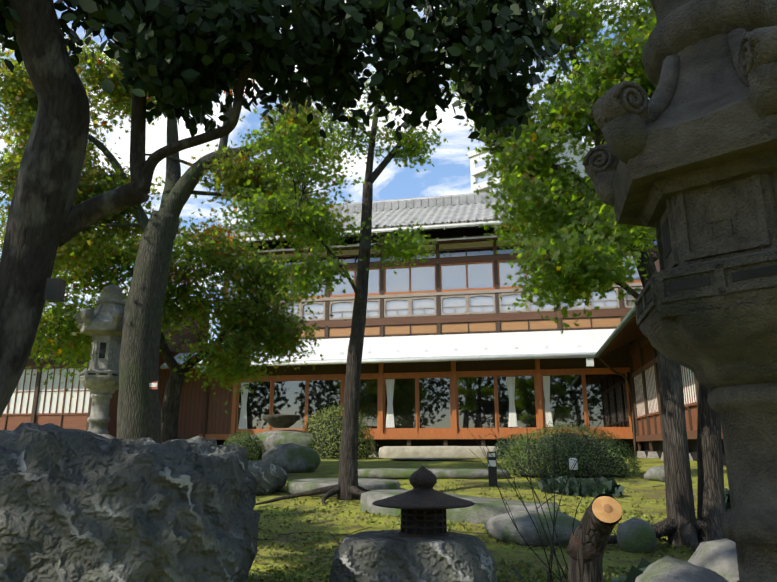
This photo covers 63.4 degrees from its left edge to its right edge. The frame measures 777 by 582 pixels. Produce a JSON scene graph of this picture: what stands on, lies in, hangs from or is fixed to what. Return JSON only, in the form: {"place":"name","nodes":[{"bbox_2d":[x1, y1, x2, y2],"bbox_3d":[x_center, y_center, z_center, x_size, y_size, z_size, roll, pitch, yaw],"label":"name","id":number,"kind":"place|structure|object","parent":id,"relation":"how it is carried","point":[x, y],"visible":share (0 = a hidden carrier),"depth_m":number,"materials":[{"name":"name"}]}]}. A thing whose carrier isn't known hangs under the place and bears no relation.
{"place":"outdoors","nodes":[
{"label":"outdoors","id":0,"kind":"place"},
{"bbox_2d":[0,0,646,334],"bbox_3d":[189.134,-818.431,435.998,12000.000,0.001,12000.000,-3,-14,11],"label":"cloud","id":1,"kind":"structure","parent":0,"point":[156,136],"depth_m":1896.54,"materials":[{"name":"white"}]},
{"bbox_2d":[0,0,650,342],"label":"sky","id":2,"kind":"structure","parent":0,"point":[451,172],"materials":[{"name":"blue"}]},
{"bbox_2d":[388,458,478,459],"bbox_3d":[1.000,3.849,14.402,2.131,0.043,1.666,-3,-14,11],"label":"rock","id":3,"kind":"object","parent":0,"point":[433,458],"visible":0.96,"depth_m":13.93,"materials":[{"name":"stone"}]},
{"bbox_2d":[245,456,728,581],"bbox_3d":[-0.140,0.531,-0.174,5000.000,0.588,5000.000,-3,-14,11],"label":"ground","id":4,"kind":"structure","parent":0,"point":[331,468],"depth_m":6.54,"materials":[{"name":"green plant"}]},
{"bbox_2d":[73,284,125,438],"bbox_3d":[-4.453,1.214,9.858,1.048,2.723,1.082,-3,-14,11],"label":"stone lantern","id":5,"kind":"object","parent":4,"relation":"on","point":[101,323],"visible":0.77,"depth_m":9.68,"materials":[{"name":"stone"}]},
{"bbox_2d":[0,304,209,438],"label":"house wing","id":6,"kind":"structure","parent":4,"relation":"on","point":[33,399],"depth_m":19.36,"materials":[{"name":"brown wood"}]},
{"bbox_2d":[0,423,260,581],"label":"boulder","id":7,"kind":"object","parent":4,"relation":"on","point":[77,505],"visible":1,"depth_m":2.26,"materials":[{"name":"grey stone"}]},
{"bbox_2d":[0,33,358,442],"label":"old tree","id":8,"kind":"object","parent":4,"relation":"on","point":[26,105],"depth_m":9.84,"materials":[{"name":"green plant"}]},
{"bbox_2d":[149,382,157,388],"bbox_3d":[-3.421,1.365,9.075,0.200,0.110,0.008,-3,-14,11],"label":"sign","id":9,"kind":"object","parent":8,"relation":"attached to","point":[153,385],"visible":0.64,"depth_m":9.06,"materials":[{"name":"white paint"}]},
{"bbox_2d":[26,201,345,443],"bbox_3d":[-4.143,0.784,11.716,6.733,5.266,3.560,9,-17,-33],"label":"maple tree","id":10,"kind":"object","parent":4,"relation":"on","point":[268,328],"depth_m":11.89,"materials":[{"name":"green plant"}]},
{"bbox_2d":[223,430,266,460],"bbox_3d":[-3.380,3.628,14.672,1.211,0.755,1.088,-3,-14,11],"label":"round shrub","id":11,"kind":"object","parent":4,"relation":"on","point":[240,437],"depth_m":14.47,"materials":[{"name":"green plant"}]},
{"bbox_2d":[248,461,288,495],"bbox_3d":[-1.809,2.541,8.437,0.932,0.511,0.817,-3,-14,11],"label":"rock","id":12,"kind":"object","parent":4,"relation":"on","point":[270,478],"visible":0.48,"depth_m":8.19,"materials":[{"name":"grey stone"}]},
{"bbox_2d":[251,430,315,453],"bbox_3d":[-2.630,3.958,15.779,2.054,0.927,1.324,-3,-14,11],"label":"boulder","id":13,"kind":"object","parent":4,"relation":"on","point":[271,438],"visible":0.38,"depth_m":15.33,"materials":[{"name":"stone"}]},
{"bbox_2d":[262,414,300,427],"bbox_3d":[-2.710,3.308,15.930,1.000,0.310,1.000,-3,-14,11],"label":"stone basin","id":14,"kind":"object","parent":13,"relation":"on","point":[280,420],"visible":1,"depth_m":15.63,"materials":[{"name":"stone"}]},
{"bbox_2d":[0,0,577,417],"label":"evergreen tree","id":15,"kind":"object","parent":4,"relation":"on","point":[177,82],"depth_m":3.32,"materials":[{"name":"green plant"}]},
{"bbox_2d":[44,278,65,301],"bbox_3d":[-1.681,-0.004,3.173,0.070,0.110,0.060,1,-14,-5],"label":"trunk speaker box","id":16,"kind":"object","parent":15,"relation":"attached to","point":[55,290],"visible":1,"depth_m":3.15,"materials":[{"name":"grey plastic"}]},
{"bbox_2d":[262,443,320,472],"bbox_3d":[-1.811,3.096,11.450,0.986,0.647,0.909,6,-15,-24],"label":"rock","id":17,"kind":"object","parent":4,"relation":"on","point":[291,458],"visible":0.79,"depth_m":11.15,"materials":[{"name":"stone"}]},
{"bbox_2d":[198,46,450,505],"bbox_3d":[-0.704,-0.791,8.092,2.958,6.846,2.906,-3,-14,11],"label":"maple tree","id":18,"kind":"object","parent":4,"relation":"on","point":[325,268],"depth_m":7.93,"materials":[{"name":"green plant"}]},
{"bbox_2d":[302,402,378,459],"bbox_3d":[-1.325,3.575,16.021,2.291,1.486,1.883,-3,-14,11],"label":"shrub","id":19,"kind":"object","parent":4,"relation":"on","point":[360,424],"depth_m":15.52,"materials":[{"name":"green plant"}]},
{"bbox_2d":[287,478,399,496],"bbox_3d":[-0.602,2.633,8.463,1.520,0.165,1.520,-3,-14,11],"label":"stone slab","id":20,"kind":"object","parent":4,"relation":"on","point":[302,485],"visible":0.42,"depth_m":8.02,"materials":[{"name":"grey stone"}]},
{"bbox_2d":[160,190,657,456],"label":"house","id":21,"kind":"structure","parent":4,"relation":"on","point":[453,345],"depth_m":20.60,"materials":[{"name":"brown wood"}]},
{"bbox_2d":[329,529,497,581],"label":"rock","id":22,"kind":"object","parent":4,"relation":"on","point":[382,556],"visible":0.96,"depth_m":2.71,"materials":[{"name":"grey stone"}]},
{"bbox_2d":[372,466,474,536],"bbox_3d":[0.166,1.006,2.990,0.486,0.340,0.486,-3,-14,11],"label":"iron lantern","id":23,"kind":"object","parent":22,"relation":"on","point":[423,505],"visible":0.96,"depth_m":2.89,"materials":[{"name":"black metal"}]},
{"bbox_2d":[358,468,509,478],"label":"stone slab","id":24,"kind":"structure","parent":4,"relation":"on","point":[405,473],"depth_m":9.63,"materials":[{"name":"grey stone"}]},
{"bbox_2d":[378,446,498,457],"bbox_3d":[1.545,4.583,17.897,3.805,0.336,1.032,-3,-14,11],"label":"stone step","id":25,"kind":"object","parent":4,"relation":"on","point":[419,451],"visible":0.83,"depth_m":17.46,"materials":[{"name":"beige stone"}]},
{"bbox_2d":[360,490,560,523],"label":"stone slab","id":26,"kind":"structure","parent":4,"relation":"on","point":[482,510],"depth_m":5.99,"materials":[{"name":"grey stone"}]},
{"bbox_2d":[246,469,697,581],"bbox_3d":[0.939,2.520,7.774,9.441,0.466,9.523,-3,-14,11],"label":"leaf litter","id":27,"kind":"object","parent":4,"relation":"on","point":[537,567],"visible":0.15,"depth_m":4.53,"materials":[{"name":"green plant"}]},
{"bbox_2d":[250,486,695,579],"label":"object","id":28,"kind":"object","parent":4,"relation":"on","point":[513,569],"visible":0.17,"depth_m":5.34,"materials":[{"name":"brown plant"}]},
{"bbox_2d":[487,452,496,486],"bbox_3d":[1.406,2.410,8.494,0.120,0.460,0.122,-3,-14,11],"label":"garden light","id":29,"kind":"object","parent":4,"relation":"on","point":[493,465],"visible":0.77,"depth_m":8.45,"materials":[{"name":"black paint"}]},
{"bbox_2d":[492,432,534,458],"bbox_3d":[3.115,3.739,15.170,1.338,0.649,1.106,-3,-14,11],"label":"shrub","id":30,"kind":"object","parent":4,"relation":"on","point":[502,438],"depth_m":15.00,"materials":[{"name":"green plant"}]},
{"bbox_2d":[467,125,590,192],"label":"apartment tower","id":31,"kind":"structure","parent":4,"relation":"on","point":[478,171],"depth_m":106.80,"materials":[{"name":"concrete"}]},
{"bbox_2d":[484,510,579,545],"bbox_3d":[1.198,1.960,5.183,0.820,0.280,0.700,-3,-14,11],"label":"stone","id":32,"kind":"object","parent":4,"relation":"on","point":[502,527],"visible":0.71,"depth_m":4.93,"materials":[{"name":"grey stone"}]},
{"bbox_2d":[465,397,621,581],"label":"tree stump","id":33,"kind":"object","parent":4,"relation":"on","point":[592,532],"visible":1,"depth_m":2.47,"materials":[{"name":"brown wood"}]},
{"bbox_2d":[497,421,647,477],"bbox_3d":[2.889,2.547,10.211,2.418,0.873,2.052,-3,-14,11],"label":"dome shrub","id":34,"kind":"object","parent":4,"relation":"on","point":[634,467],"depth_m":9.68,"materials":[{"name":"green plant"}]},
{"bbox_2d":[569,458,577,476],"bbox_3d":[2.705,2.613,9.187,0.120,0.340,0.120,-3,-14,11],"label":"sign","id":35,"kind":"object","parent":4,"relation":"on","point":[571,462],"visible":0.85,"depth_m":9.16,"materials":[{"name":"paint"}]},
{"bbox_2d":[435,0,725,551],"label":"maple tree","id":36,"kind":"object","parent":4,"relation":"on","point":[571,217],"depth_m":5.44,"materials":[{"name":"green plant"}]},
{"bbox_2d":[538,472,624,497],"bbox_3d":[2.357,2.449,7.723,1.004,0.422,0.782,-3,-14,11],"label":"ground cover","id":37,"kind":"object","parent":4,"relation":"on","point":[581,486],"visible":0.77,"depth_m":7.51,"materials":[{"name":"green plant"}]},
{"bbox_2d":[611,557,655,581],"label":"ground cover tuft","id":38,"kind":"object","parent":4,"relation":"on","point":[640,569],"visible":0.46,"depth_m":2.76,"materials":[{"name":"green plant"}]},
{"bbox_2d":[617,517,656,553],"bbox_3d":[1.880,1.873,4.768,0.285,0.308,0.295,-3,-14,11],"label":"stone","id":39,"kind":"object","parent":4,"relation":"on","point":[636,534],"visible":0.77,"depth_m":4.66,"materials":[{"name":"grey stone"}]},
{"bbox_2d":[644,466,664,481],"bbox_3d":[4.041,2.705,9.229,0.561,0.278,0.620,-3,-14,11],"label":"rock","id":40,"kind":"object","parent":4,"relation":"on","point":[655,473],"visible":0.56,"depth_m":9.07,"materials":[{"name":"stone"}]},
{"bbox_2d":[595,259,725,465],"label":"building wing","id":41,"kind":"structure","parent":4,"relation":"on","point":[643,361],"depth_m":16.18,"materials":[{"name":"brown wood"}]},
{"bbox_2d":[582,0,776,581],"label":"stone lantern","id":42,"kind":"object","parent":4,"relation":"on","point":[683,162],"visible":1,"depth_m":1.97,"materials":[{"name":"stone"}]},
{"bbox_2d":[635,556,727,581],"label":"rock","id":43,"kind":"object","parent":4,"relation":"on","point":[667,569],"visible":1,"depth_m":2.00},
{"bbox_2d":[688,538,738,581],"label":"stone","id":44,"kind":"object","parent":4,"relation":"on","point":[719,556],"visible":0.5,"depth_m":2.64,"materials":[{"name":"grey stone"}]},
{"bbox_2d":[724,488,730,509],"bbox_3d":[3.769,2.238,6.594,0.908,0.404,0.710,-3,-14,11],"label":"ground cover","id":45,"kind":"object","parent":4,"relation":"on","point":[727,501],"visible":0.06,"depth_m":6.49,"materials":[{"name":"green plant"}]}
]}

